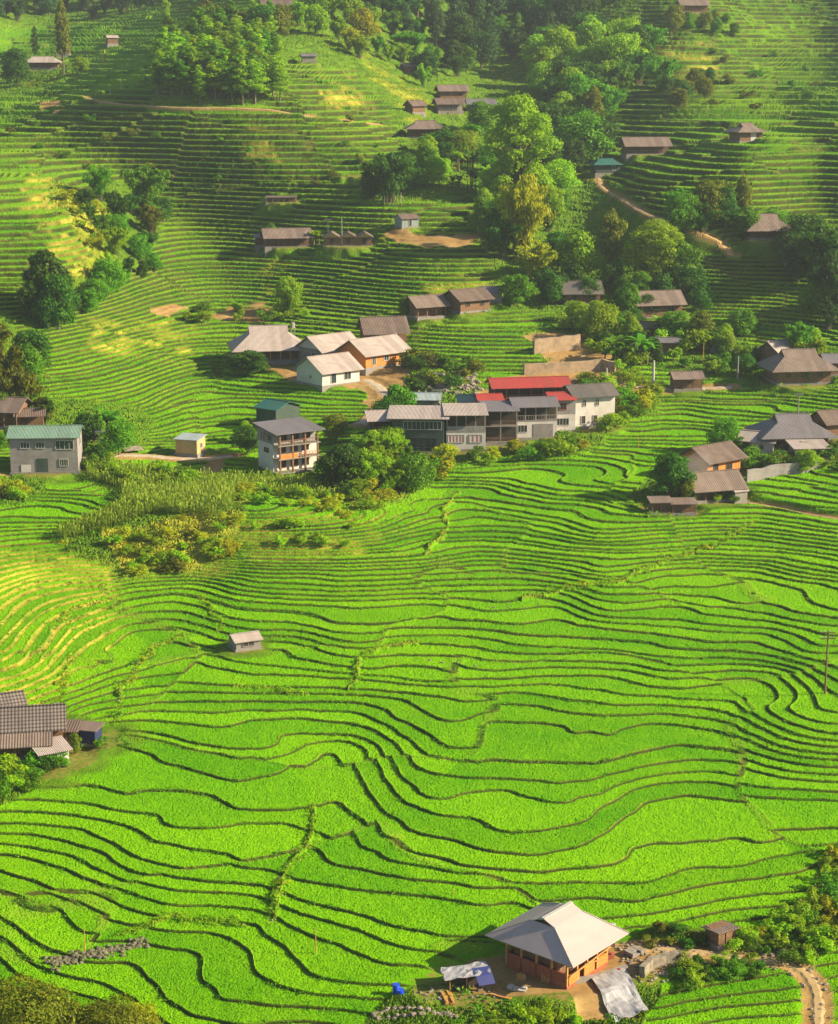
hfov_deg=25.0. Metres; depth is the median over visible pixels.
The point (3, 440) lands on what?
broadleaf tree
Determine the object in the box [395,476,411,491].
shrub
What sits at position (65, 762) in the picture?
shrub
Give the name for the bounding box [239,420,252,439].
broadleaf tree
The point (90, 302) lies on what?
broadleaf tree
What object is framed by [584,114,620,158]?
broadleaf tree
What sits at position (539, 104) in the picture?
bamboo clump
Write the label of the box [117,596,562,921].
weeds
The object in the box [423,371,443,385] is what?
shrub
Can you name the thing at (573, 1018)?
shrub
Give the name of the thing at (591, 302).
broadleaf tree
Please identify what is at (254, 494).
shrub
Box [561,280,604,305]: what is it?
dark roof house
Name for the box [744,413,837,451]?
courtyard house
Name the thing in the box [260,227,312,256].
veranda house
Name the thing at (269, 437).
window
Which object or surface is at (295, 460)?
window
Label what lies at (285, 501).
shrub
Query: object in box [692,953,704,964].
shrub
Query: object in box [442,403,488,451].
curtained house
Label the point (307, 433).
window
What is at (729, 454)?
orange gable house
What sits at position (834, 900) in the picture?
shrub
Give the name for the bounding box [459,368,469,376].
shrub
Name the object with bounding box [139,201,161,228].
broadleaf tree
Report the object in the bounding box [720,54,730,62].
shrub
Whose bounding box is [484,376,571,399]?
red roof house
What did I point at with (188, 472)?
shrub
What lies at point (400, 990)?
barrel
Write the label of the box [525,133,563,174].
broadleaf tree
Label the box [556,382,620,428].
white end house
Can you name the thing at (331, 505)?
shrub
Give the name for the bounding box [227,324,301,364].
farmhouse
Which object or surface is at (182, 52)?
columnar tree
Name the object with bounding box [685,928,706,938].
shrub
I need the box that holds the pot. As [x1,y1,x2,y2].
[455,985,461,991]
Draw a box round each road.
[354,379,387,424]
[615,382,731,390]
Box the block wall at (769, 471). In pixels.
[746,457,819,481]
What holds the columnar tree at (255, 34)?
on the terrain at (694, 854)
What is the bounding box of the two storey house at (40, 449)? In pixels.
[5,425,84,474]
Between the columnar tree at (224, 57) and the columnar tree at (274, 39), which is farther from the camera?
the columnar tree at (274, 39)
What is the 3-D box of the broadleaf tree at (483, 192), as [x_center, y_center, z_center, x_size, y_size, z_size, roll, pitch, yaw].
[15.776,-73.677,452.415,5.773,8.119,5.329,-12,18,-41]
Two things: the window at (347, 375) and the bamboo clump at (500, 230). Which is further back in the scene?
the bamboo clump at (500, 230)
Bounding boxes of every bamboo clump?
[0,322,13,346]
[0,340,24,392]
[0,366,49,405]
[4,0,28,20]
[5,389,36,405]
[21,0,32,13]
[33,396,53,424]
[63,0,69,10]
[70,188,98,208]
[74,286,93,301]
[75,0,90,9]
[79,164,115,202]
[80,203,98,221]
[84,3,100,18]
[88,213,120,240]
[98,0,109,13]
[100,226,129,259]
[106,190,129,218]
[112,0,127,14]
[122,256,134,274]
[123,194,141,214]
[124,0,131,10]
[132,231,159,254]
[134,203,163,232]
[287,1,308,26]
[320,0,341,18]
[329,17,346,40]
[334,447,395,490]
[337,26,361,49]
[349,34,372,58]
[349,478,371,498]
[350,151,426,204]
[365,4,375,11]
[366,444,392,456]
[369,10,381,32]
[370,34,384,53]
[372,432,410,452]
[377,460,412,490]
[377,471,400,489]
[378,10,406,34]
[383,43,394,60]
[385,450,399,459]
[389,31,416,57]
[390,42,413,62]
[398,31,426,59]
[398,444,421,458]
[404,0,420,9]
[409,52,421,63]
[412,17,430,34]
[414,63,431,86]
[423,44,441,68]
[446,55,468,76]
[467,27,483,39]
[470,171,503,196]
[479,216,522,260]
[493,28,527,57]
[494,15,510,35]
[495,172,556,263]
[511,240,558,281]
[522,15,533,35]
[528,79,547,96]
[533,25,571,34]
[534,101,555,117]
[541,207,560,232]
[546,24,574,33]
[559,4,581,26]
[564,10,610,35]
[572,92,586,105]
[584,82,627,115]
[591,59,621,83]
[596,112,621,129]
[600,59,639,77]
[601,331,613,348]
[602,22,615,36]
[602,104,608,116]
[606,83,624,92]
[611,69,633,103]
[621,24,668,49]
[623,50,654,84]
[642,56,684,93]
[658,318,678,334]
[661,188,697,201]
[684,329,711,350]
[686,202,724,233]
[708,334,721,349]
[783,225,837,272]
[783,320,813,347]
[803,336,828,354]
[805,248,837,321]
[817,296,837,329]
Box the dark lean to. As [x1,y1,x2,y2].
[63,719,82,745]
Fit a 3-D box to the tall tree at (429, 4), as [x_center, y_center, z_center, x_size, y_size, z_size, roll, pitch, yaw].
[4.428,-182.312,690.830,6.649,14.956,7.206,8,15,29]
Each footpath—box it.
[82,95,376,123]
[83,454,232,459]
[596,178,734,254]
[637,945,825,1023]
[748,503,837,519]
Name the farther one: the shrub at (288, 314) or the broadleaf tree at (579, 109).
the broadleaf tree at (579, 109)
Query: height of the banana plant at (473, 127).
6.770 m
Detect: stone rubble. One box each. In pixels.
[42,936,149,970]
[370,1005,457,1019]
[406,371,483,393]
[412,980,504,1000]
[617,938,696,982]
[737,950,830,1019]
[757,938,791,956]
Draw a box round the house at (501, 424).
[479,400,519,445]
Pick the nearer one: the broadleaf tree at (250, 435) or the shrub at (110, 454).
the shrub at (110, 454)
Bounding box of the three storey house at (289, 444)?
[252,417,325,474]
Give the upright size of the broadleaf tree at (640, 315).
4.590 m
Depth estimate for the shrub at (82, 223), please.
420.27 m
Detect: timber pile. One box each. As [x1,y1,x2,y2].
[440,990,454,1004]
[489,991,511,999]
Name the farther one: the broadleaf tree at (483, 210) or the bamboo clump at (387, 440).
the broadleaf tree at (483, 210)
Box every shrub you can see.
[0,474,10,485]
[0,479,22,494]
[0,753,12,764]
[0,753,28,779]
[0,768,8,780]
[0,779,10,800]
[3,774,24,790]
[5,127,15,132]
[5,485,27,499]
[9,768,41,792]
[18,484,30,493]
[18,749,44,769]
[25,766,45,783]
[29,762,51,774]
[32,120,40,126]
[35,142,44,148]
[38,753,62,770]
[56,189,77,198]
[57,752,70,766]
[58,150,71,158]
[69,206,77,213]
[72,196,81,205]
[75,219,85,226]
[76,203,85,213]
[81,454,98,468]
[83,114,96,121]
[83,446,92,455]
[87,235,102,246]
[91,452,116,463]
[92,199,102,207]
[92,735,107,748]
[95,230,105,241]
[99,207,108,213]
[101,457,124,471]
[102,134,114,140]
[103,250,117,260]
[103,534,121,544]
[108,467,123,478]
[113,526,132,538]
[114,467,140,484]
[120,544,134,553]
[125,559,139,568]
[126,127,140,135]
[126,564,148,574]
[130,542,137,547]
[132,532,142,539]
[134,545,154,555]
[135,530,161,541]
[135,556,145,563]
[139,550,170,565]
[142,162,155,168]
[148,459,166,471]
[150,131,161,137]
[152,537,165,545]
[154,473,166,482]
[157,554,173,563]
[157,564,167,571]
[158,464,175,472]
[158,547,172,553]
[159,526,172,537]
[169,549,191,562]
[170,556,186,572]
[171,465,188,478]
[171,469,202,484]
[177,542,189,549]
[181,311,195,320]
[183,526,195,536]
[192,301,212,311]
[193,529,206,539]
[194,311,214,322]
[196,536,218,545]
[199,542,218,555]
[207,553,218,560]
[208,546,225,556]
[211,520,226,530]
[212,538,222,546]
[214,174,222,182]
[217,545,235,557]
[218,512,245,523]
[222,536,241,550]
[230,301,242,311]
[232,310,244,320]
[234,482,256,495]
[235,490,250,499]
[244,147,253,151]
[248,490,264,501]
[251,482,267,492]
[251,520,261,528]
[254,309,274,320]
[254,493,272,504]
[264,486,276,494]
[269,304,282,313]
[271,311,282,318]
[273,518,286,528]
[274,534,288,545]
[279,310,295,318]
[280,490,293,498]
[280,497,292,506]
[283,516,304,528]
[291,485,314,498]
[291,531,309,543]
[295,495,320,506]
[298,306,309,315]
[309,180,322,184]
[312,535,330,546]
[313,463,324,475]
[314,505,324,511]
[320,495,330,503]
[322,499,342,510]
[325,493,344,504]
[327,169,338,175]
[337,509,352,518]
[337,537,350,546]
[341,484,366,500]
[345,114,354,121]
[346,522,355,527]
[354,493,386,509]
[355,153,364,163]
[363,488,387,499]
[365,477,380,492]
[370,488,396,500]
[373,482,389,490]
[395,347,422,366]
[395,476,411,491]
[401,352,430,368]
[404,377,425,391]
[418,368,433,377]
[419,350,438,366]
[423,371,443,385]
[425,456,450,473]
[430,460,453,479]
[431,443,459,458]
[431,454,445,462]
[434,352,458,367]
[440,455,455,465]
[441,372,463,387]
[443,361,459,373]
[450,1018,464,1023]
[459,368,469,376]
[460,355,477,366]
[465,445,484,459]
[466,359,486,373]
[473,1017,487,1023]
[483,453,497,463]
[485,446,501,457]
[485,1009,508,1023]
[490,1018,511,1023]
[504,1018,518,1023]
[506,438,524,454]
[511,1003,538,1023]
[513,441,545,459]
[513,1014,536,1023]
[527,996,567,1022]
[528,440,546,452]
[538,1016,553,1023]
[543,435,578,455]
[552,310,578,329]
[552,1010,568,1023]
[553,429,581,448]
[564,1011,583,1023]
[574,324,588,336]
[575,371,586,382]
[576,438,589,448]
[578,377,598,383]
[583,371,601,382]
[584,338,610,352]
[587,332,601,343]
[594,412,625,431]
[595,372,615,382]
[602,379,636,393]
[608,366,651,386]
[610,351,630,364]
[612,359,626,371]
[613,410,629,427]
[615,386,640,405]
[615,396,626,413]
[620,401,648,414]
[621,350,652,365]
[629,388,654,409]
[638,391,660,406]
[641,933,658,948]
[645,383,665,394]
[649,384,663,396]
[650,481,662,492]
[652,48,664,55]
[652,920,670,932]
[654,327,684,347]
[661,937,674,945]
[666,922,689,934]
[667,347,681,360]
[669,966,700,983]
[673,77,682,86]
[673,487,682,496]
[674,949,698,970]
[676,976,696,990]
[678,327,710,352]
[678,356,691,368]
[678,937,696,949]
[684,967,706,988]
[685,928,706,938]
[686,962,703,970]
[691,934,709,946]
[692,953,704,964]
[698,968,714,981]
[701,331,719,349]
[704,359,722,373]
[708,99,719,104]
[708,950,730,963]
[709,47,717,52]
[709,959,745,980]
[712,492,721,502]
[715,345,734,360]
[715,956,730,970]
[716,351,731,370]
[718,491,740,503]
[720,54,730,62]
[722,73,737,84]
[723,938,742,952]
[727,966,747,979]
[730,953,747,966]
[735,961,755,977]
[736,924,758,942]
[739,89,756,98]
[740,938,759,951]
[741,444,769,468]
[741,952,760,968]
[746,69,764,75]
[748,102,762,110]
[750,449,789,465]
[750,967,761,978]
[751,933,772,946]
[751,959,766,969]
[755,926,766,938]
[758,945,770,953]
[759,918,773,932]
[760,454,790,467]
[768,50,778,57]
[768,907,793,927]
[768,931,789,950]
[770,922,791,936]
[771,447,794,461]
[775,940,807,964]
[778,902,810,917]
[780,913,805,931]
[786,341,805,348]
[787,79,796,87]
[788,935,797,943]
[794,897,821,914]
[794,924,812,933]
[798,928,818,941]
[799,950,816,965]
[800,943,816,957]
[801,65,810,71]
[801,88,818,99]
[803,910,819,924]
[803,925,835,953]
[806,885,828,908]
[809,80,822,85]
[812,922,829,927]
[814,445,837,459]
[814,924,837,944]
[815,871,837,897]
[816,855,834,866]
[819,458,829,467]
[820,895,837,915]
[820,915,834,926]
[821,863,837,879]
[823,844,837,858]
[824,875,837,889]
[829,891,837,909]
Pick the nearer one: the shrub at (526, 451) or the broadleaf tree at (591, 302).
the shrub at (526, 451)
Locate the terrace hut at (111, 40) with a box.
[105,35,118,47]
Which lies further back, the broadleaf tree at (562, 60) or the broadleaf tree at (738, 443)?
the broadleaf tree at (562, 60)
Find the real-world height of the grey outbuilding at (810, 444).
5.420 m
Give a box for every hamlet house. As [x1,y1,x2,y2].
[431,98,465,114]
[434,84,469,99]
[465,98,496,111]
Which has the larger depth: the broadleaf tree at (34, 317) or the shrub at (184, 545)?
the broadleaf tree at (34, 317)
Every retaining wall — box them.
[523,358,615,374]
[533,334,580,354]
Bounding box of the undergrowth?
[0,0,837,1023]
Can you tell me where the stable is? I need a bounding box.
[265,196,296,204]
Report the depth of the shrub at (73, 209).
434.14 m
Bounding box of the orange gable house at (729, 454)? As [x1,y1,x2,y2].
[679,440,748,471]
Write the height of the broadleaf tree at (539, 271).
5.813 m
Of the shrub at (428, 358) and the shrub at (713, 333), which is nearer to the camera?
the shrub at (428, 358)
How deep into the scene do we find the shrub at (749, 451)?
304.98 m
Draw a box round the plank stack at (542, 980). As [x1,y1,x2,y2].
[541,974,548,983]
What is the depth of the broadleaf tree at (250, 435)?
315.24 m
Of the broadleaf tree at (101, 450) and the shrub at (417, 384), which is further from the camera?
the shrub at (417, 384)
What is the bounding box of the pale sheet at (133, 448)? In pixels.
[124,446,143,450]
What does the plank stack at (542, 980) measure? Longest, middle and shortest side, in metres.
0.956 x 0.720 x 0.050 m
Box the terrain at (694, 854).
[0,0,837,1023]
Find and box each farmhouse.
[0,690,27,706]
[0,703,66,736]
[28,56,62,69]
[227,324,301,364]
[403,120,442,138]
[618,137,672,163]
[636,289,687,317]
[680,468,748,503]
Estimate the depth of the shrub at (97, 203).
449.16 m
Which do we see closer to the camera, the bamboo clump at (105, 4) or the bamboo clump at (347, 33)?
the bamboo clump at (347, 33)
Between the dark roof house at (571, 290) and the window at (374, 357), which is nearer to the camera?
the window at (374, 357)
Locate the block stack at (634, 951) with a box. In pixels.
[623,945,643,957]
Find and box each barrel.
[392,983,399,993]
[396,987,403,994]
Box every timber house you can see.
[334,334,410,375]
[485,901,628,989]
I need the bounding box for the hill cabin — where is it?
[723,123,767,142]
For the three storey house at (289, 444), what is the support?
on the terrain at (694, 854)
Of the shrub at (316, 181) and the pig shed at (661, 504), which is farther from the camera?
the shrub at (316, 181)
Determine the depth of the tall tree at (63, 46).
626.72 m
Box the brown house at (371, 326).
[355,315,410,343]
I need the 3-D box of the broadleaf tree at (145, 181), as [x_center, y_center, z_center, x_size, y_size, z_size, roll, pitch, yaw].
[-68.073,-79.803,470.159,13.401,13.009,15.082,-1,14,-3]
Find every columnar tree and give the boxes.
[30,25,39,55]
[147,50,168,89]
[148,41,164,70]
[150,58,164,94]
[151,26,169,46]
[155,15,182,40]
[158,50,178,95]
[160,45,177,87]
[161,31,185,50]
[168,26,184,41]
[170,42,187,61]
[174,59,192,98]
[175,43,191,78]
[179,35,192,45]
[181,17,200,41]
[181,31,190,37]
[185,42,196,74]
[186,34,199,49]
[187,6,206,32]
[187,41,208,61]
[187,48,201,92]
[188,51,210,83]
[192,65,209,104]
[195,15,215,40]
[198,23,214,44]
[198,55,219,94]
[200,33,212,51]
[200,40,221,60]
[203,4,213,16]
[203,60,223,98]
[204,43,223,87]
[209,6,229,35]
[210,21,227,43]
[211,59,229,97]
[213,38,228,53]
[217,47,231,61]
[218,55,228,94]
[219,30,233,58]
[220,66,240,103]
[223,62,241,97]
[224,0,243,19]
[227,14,244,36]
[227,19,243,40]
[227,53,242,93]
[228,60,255,104]
[229,32,244,54]
[229,45,248,63]
[231,41,248,55]
[236,39,249,54]
[240,59,269,103]
[241,23,253,47]
[243,64,251,98]
[244,0,257,19]
[244,53,266,95]
[245,31,266,54]
[245,35,267,58]
[245,50,263,75]
[248,18,264,30]
[248,42,263,61]
[249,24,262,35]
[257,59,273,95]
[258,28,273,58]
[263,14,280,38]
[263,55,287,95]
[264,24,273,55]
[266,31,281,54]
[267,40,283,67]
[267,64,292,100]
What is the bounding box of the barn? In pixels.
[0,396,33,429]
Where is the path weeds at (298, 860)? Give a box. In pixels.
[52,520,756,936]
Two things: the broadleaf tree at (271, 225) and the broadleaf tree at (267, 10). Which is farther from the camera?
the broadleaf tree at (267, 10)
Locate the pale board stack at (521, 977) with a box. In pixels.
[516,973,525,980]
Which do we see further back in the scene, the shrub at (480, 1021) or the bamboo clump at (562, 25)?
the bamboo clump at (562, 25)
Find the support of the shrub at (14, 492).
on the terrain at (694, 854)
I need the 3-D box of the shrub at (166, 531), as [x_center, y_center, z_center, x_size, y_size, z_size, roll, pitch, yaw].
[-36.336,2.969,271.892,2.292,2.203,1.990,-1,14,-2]
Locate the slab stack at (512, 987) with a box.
[507,984,526,991]
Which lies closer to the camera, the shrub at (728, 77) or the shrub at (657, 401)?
the shrub at (657, 401)
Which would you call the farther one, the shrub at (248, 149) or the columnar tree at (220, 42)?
the columnar tree at (220, 42)
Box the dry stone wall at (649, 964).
[639,950,680,977]
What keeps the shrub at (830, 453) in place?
on the terrain at (694, 854)
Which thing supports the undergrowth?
on the terrain at (694, 854)
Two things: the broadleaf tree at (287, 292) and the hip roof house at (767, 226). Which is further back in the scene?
the hip roof house at (767, 226)
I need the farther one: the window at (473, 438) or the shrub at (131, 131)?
the shrub at (131, 131)
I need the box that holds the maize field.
[53,454,352,538]
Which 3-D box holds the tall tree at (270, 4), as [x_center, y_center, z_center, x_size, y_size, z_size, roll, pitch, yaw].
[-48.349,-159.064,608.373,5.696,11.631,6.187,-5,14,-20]
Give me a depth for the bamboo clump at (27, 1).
791.79 m
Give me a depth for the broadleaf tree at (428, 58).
608.33 m
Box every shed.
[0,731,52,764]
[13,407,45,424]
[31,735,72,768]
[55,48,71,56]
[79,721,104,746]
[173,433,206,457]
[253,398,300,427]
[300,53,316,63]
[399,63,417,72]
[402,100,426,117]
[408,392,442,404]
[454,394,475,402]
[473,393,504,402]
[478,286,504,303]
[638,321,660,339]
[647,496,673,514]
[655,337,680,352]
[667,370,705,392]
[670,497,697,515]
[701,920,739,951]
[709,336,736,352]
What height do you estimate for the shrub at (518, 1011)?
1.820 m
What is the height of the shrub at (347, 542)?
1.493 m
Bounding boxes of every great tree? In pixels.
[481,91,562,194]
[619,217,688,279]
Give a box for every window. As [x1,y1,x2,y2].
[20,442,29,448]
[35,442,44,448]
[55,440,73,449]
[59,459,67,465]
[242,641,254,646]
[261,431,264,439]
[267,433,271,441]
[281,434,286,440]
[281,447,285,452]
[281,460,285,467]
[291,459,297,466]
[294,433,298,439]
[302,457,308,464]
[303,432,309,437]
[331,373,336,383]
[344,371,350,379]
[372,356,375,365]
[403,421,441,429]
[404,437,436,447]
[448,434,464,442]
[469,434,481,442]
[517,425,526,432]
[557,418,568,425]
[560,403,566,409]
[581,415,585,423]
[593,415,597,423]
[713,463,718,469]
[726,462,732,468]
[776,440,782,445]
[786,372,790,377]
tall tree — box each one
[54,0,71,73]
[161,0,170,15]
[265,0,274,7]
[379,0,389,13]
[397,2,412,24]
[400,14,415,33]
[411,0,423,16]
[421,0,437,29]
[423,0,444,8]
[425,5,445,46]
[468,0,485,20]
[483,12,498,34]
[511,12,524,51]
[581,85,603,112]
[595,208,627,262]
[733,174,753,210]
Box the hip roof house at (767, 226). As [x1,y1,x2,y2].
[742,213,790,240]
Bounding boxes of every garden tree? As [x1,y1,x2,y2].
[0,968,107,1023]
[64,992,164,1023]
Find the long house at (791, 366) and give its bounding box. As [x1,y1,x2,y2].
[755,348,837,385]
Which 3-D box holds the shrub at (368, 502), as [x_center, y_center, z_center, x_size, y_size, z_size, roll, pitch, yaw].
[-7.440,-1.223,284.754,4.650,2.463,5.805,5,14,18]
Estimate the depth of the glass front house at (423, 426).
315.25 m
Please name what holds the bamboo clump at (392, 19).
on the terrain at (694, 854)
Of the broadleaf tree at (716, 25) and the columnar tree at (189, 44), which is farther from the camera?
the broadleaf tree at (716, 25)
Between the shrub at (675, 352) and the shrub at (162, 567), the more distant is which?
the shrub at (675, 352)
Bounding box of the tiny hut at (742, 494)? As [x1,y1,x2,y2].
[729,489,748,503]
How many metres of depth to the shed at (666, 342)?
372.16 m
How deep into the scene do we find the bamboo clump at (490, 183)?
463.36 m
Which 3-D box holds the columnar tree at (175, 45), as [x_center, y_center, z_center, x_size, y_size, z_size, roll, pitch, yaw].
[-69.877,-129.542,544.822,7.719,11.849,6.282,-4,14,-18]
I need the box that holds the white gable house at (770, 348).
[757,338,791,361]
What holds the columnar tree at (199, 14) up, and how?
on the terrain at (694, 854)
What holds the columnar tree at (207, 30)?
on the terrain at (694, 854)
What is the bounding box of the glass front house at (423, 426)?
[386,405,448,452]
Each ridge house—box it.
[260,0,292,15]
[676,0,710,12]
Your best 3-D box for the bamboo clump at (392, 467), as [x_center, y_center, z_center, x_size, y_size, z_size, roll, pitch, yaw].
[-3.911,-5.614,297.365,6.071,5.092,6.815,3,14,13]
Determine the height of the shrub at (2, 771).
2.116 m
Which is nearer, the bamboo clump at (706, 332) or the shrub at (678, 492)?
the shrub at (678, 492)
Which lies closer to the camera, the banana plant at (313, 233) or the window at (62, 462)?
the window at (62, 462)
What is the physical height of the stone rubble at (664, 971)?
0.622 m
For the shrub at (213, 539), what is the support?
on the terrain at (694, 854)
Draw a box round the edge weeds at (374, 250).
[0,0,837,902]
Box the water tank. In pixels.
[289,322,295,335]
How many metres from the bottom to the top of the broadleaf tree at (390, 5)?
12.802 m
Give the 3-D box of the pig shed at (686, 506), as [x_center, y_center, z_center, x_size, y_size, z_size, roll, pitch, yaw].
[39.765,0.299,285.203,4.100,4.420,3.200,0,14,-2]
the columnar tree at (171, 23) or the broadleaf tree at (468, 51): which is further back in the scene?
the broadleaf tree at (468, 51)
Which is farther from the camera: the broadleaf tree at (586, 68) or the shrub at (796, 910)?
the broadleaf tree at (586, 68)
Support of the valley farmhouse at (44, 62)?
on the terrain at (694, 854)
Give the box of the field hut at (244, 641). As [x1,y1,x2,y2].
[226,630,262,651]
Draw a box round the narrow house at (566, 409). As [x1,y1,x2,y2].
[541,391,577,431]
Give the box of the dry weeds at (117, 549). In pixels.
[1,1,837,1023]
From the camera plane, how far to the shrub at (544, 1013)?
153.19 m
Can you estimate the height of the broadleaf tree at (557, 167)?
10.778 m
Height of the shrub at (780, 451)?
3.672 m
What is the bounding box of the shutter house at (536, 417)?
[506,396,559,441]
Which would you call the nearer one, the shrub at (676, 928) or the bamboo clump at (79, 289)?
the shrub at (676, 928)
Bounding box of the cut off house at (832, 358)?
[818,353,837,376]
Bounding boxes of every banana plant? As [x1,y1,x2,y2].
[72,409,126,442]
[308,230,321,245]
[435,126,458,131]
[444,175,465,190]
[448,151,467,171]
[459,124,486,138]
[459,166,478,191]
[463,150,479,168]
[475,165,490,171]
[595,347,625,359]
[601,335,637,360]
[605,313,624,335]
[622,333,660,364]
[624,330,649,347]
[646,315,663,329]
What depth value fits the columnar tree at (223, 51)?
530.66 m
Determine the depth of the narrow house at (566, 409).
325.30 m
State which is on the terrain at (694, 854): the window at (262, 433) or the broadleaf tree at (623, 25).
the broadleaf tree at (623, 25)
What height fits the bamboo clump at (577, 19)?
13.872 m
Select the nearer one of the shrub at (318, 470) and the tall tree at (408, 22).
the shrub at (318, 470)
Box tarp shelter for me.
[441,961,494,990]
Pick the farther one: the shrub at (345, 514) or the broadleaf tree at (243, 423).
the broadleaf tree at (243, 423)
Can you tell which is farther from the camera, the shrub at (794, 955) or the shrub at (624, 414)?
the shrub at (624, 414)
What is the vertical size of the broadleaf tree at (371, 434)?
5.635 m
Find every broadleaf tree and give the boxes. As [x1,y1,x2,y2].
[0,0,5,16]
[0,47,33,85]
[0,388,10,399]
[0,432,7,448]
[1,0,10,16]
[11,329,53,367]
[15,280,42,321]
[18,343,47,385]
[21,248,75,299]
[28,300,40,323]
[30,0,49,10]
[31,396,54,418]
[35,0,59,15]
[36,303,58,328]
[38,274,80,329]
[60,305,75,323]
[68,289,82,311]
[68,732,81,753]
[71,56,90,72]
[73,411,103,445]
[78,290,100,312]
[82,278,112,302]
[88,258,130,294]
[89,444,107,461]
[99,419,141,454]
[108,214,130,231]
[119,164,170,213]
[127,234,152,260]
[127,1000,159,1023]
[132,0,146,8]
[136,260,148,277]
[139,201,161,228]
[144,0,161,4]
[144,252,163,271]
[148,196,173,221]
[190,0,214,11]
[201,5,242,32]
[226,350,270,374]
[229,425,257,453]
[238,11,247,28]
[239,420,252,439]
[243,4,281,38]
[263,223,274,227]
[270,8,290,36]
[273,275,303,310]
[275,4,293,24]
[296,0,328,11]
[303,4,330,34]
[315,443,365,491]
[321,413,350,441]
[337,0,364,23]
[348,7,381,37]
[357,429,379,450]
[359,0,386,9]
[359,165,382,199]
[368,396,397,409]
[377,383,418,408]
[378,424,403,448]
[381,0,406,13]
[394,152,427,189]
[395,452,437,492]
[396,296,408,314]
[414,135,439,156]
[416,50,439,80]
[419,144,437,158]
[421,156,447,186]
[435,129,455,148]
[437,142,456,160]
[438,12,474,45]
[440,158,452,180]
[441,39,463,64]
[446,0,468,22]
[446,129,478,162]
[461,46,476,70]
[462,1,471,14]
[462,30,501,67]
[463,100,495,134]
[464,197,496,234]
[472,143,482,163]
[473,187,494,204]
[474,0,509,20]
[479,147,497,169]
[479,228,493,252]
[486,199,507,220]
[497,274,538,306]
[504,0,527,18]
[514,0,545,25]
[521,33,544,66]
[525,46,553,81]
[525,61,557,88]
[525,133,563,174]
[526,174,550,202]
[532,78,561,103]
[533,265,553,284]
[534,271,564,303]
[535,103,574,140]
[536,10,563,27]
[539,54,580,79]
[540,184,566,214]
[542,27,577,65]
[542,231,567,269]
[544,158,581,193]
[547,91,573,106]
[550,110,615,163]
[553,66,582,90]
[554,229,600,275]
[556,0,597,18]
[556,183,568,208]
[558,274,568,300]
[560,99,584,108]
[561,72,599,107]
[561,138,590,173]
[561,300,584,317]
[562,106,590,146]
[563,263,584,279]
[570,45,596,77]
[570,60,608,86]
[576,14,607,47]
[576,304,589,327]
[579,277,603,300]
[579,301,623,341]
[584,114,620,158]
[588,35,621,69]
[589,300,602,306]
[595,260,625,290]
[599,32,649,76]
[608,17,640,35]
[613,275,630,289]
[615,283,642,311]
[619,310,636,331]
[621,23,656,66]
[622,315,642,337]
[626,308,646,320]
[631,271,650,290]
[637,293,661,313]
[646,274,674,289]
[646,338,664,361]
[649,452,697,496]
[651,240,703,290]
[653,269,679,288]
[656,75,674,95]
[660,310,690,338]
[663,4,686,20]
[664,193,696,235]
[666,12,684,31]
[666,88,689,107]
[671,193,703,222]
[674,81,691,100]
[677,266,707,293]
[680,478,700,498]
[684,11,693,22]
[685,17,695,28]
[685,67,705,79]
[686,67,705,85]
[686,80,695,94]
[686,286,713,310]
[686,310,715,337]
[691,279,715,300]
[692,77,714,98]
[694,179,723,215]
[694,182,727,220]
[696,11,713,28]
[704,67,715,79]
[705,416,740,443]
[709,17,722,33]
[711,9,722,20]
[711,179,737,200]
[712,186,740,228]
[714,323,733,334]
[718,331,735,349]
[721,13,730,24]
[723,308,758,337]
[729,22,740,36]
[730,205,762,238]
[731,345,748,358]
[731,353,758,375]
[733,436,750,451]
[750,348,761,362]
[751,343,762,350]
[765,208,789,223]
[772,212,830,254]
[773,453,788,463]
[775,244,810,282]
[782,240,807,267]
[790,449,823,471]
[795,273,836,319]
[807,327,820,343]
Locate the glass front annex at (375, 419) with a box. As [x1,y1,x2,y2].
[362,410,391,441]
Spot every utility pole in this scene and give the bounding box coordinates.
[94,430,104,443]
[652,360,654,382]
[736,356,738,380]
[794,393,803,412]
[821,630,835,693]
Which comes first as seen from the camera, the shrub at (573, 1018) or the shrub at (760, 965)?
the shrub at (573, 1018)
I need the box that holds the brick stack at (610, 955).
[608,951,613,959]
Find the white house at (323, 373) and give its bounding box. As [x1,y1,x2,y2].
[292,351,364,392]
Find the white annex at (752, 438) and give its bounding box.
[737,429,776,455]
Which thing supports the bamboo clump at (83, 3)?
on the terrain at (694, 854)
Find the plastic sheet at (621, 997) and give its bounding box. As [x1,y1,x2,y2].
[591,968,647,1021]
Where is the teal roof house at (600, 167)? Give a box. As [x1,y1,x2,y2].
[587,158,623,177]
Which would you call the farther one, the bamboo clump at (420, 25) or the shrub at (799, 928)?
the bamboo clump at (420, 25)
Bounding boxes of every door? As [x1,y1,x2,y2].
[21,465,30,471]
[37,458,47,471]
[346,238,350,244]
[362,238,366,244]
[533,424,552,436]
[725,931,731,943]
[750,132,755,140]
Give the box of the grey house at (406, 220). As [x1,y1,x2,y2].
[393,213,420,228]
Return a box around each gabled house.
[294,331,356,363]
[323,230,373,246]
[404,294,450,320]
[443,287,494,313]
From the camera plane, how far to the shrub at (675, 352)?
365.96 m
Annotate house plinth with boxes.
[576,964,627,983]
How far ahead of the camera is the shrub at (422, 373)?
356.03 m
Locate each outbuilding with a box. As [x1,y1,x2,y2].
[253,234,262,252]
[785,439,831,462]

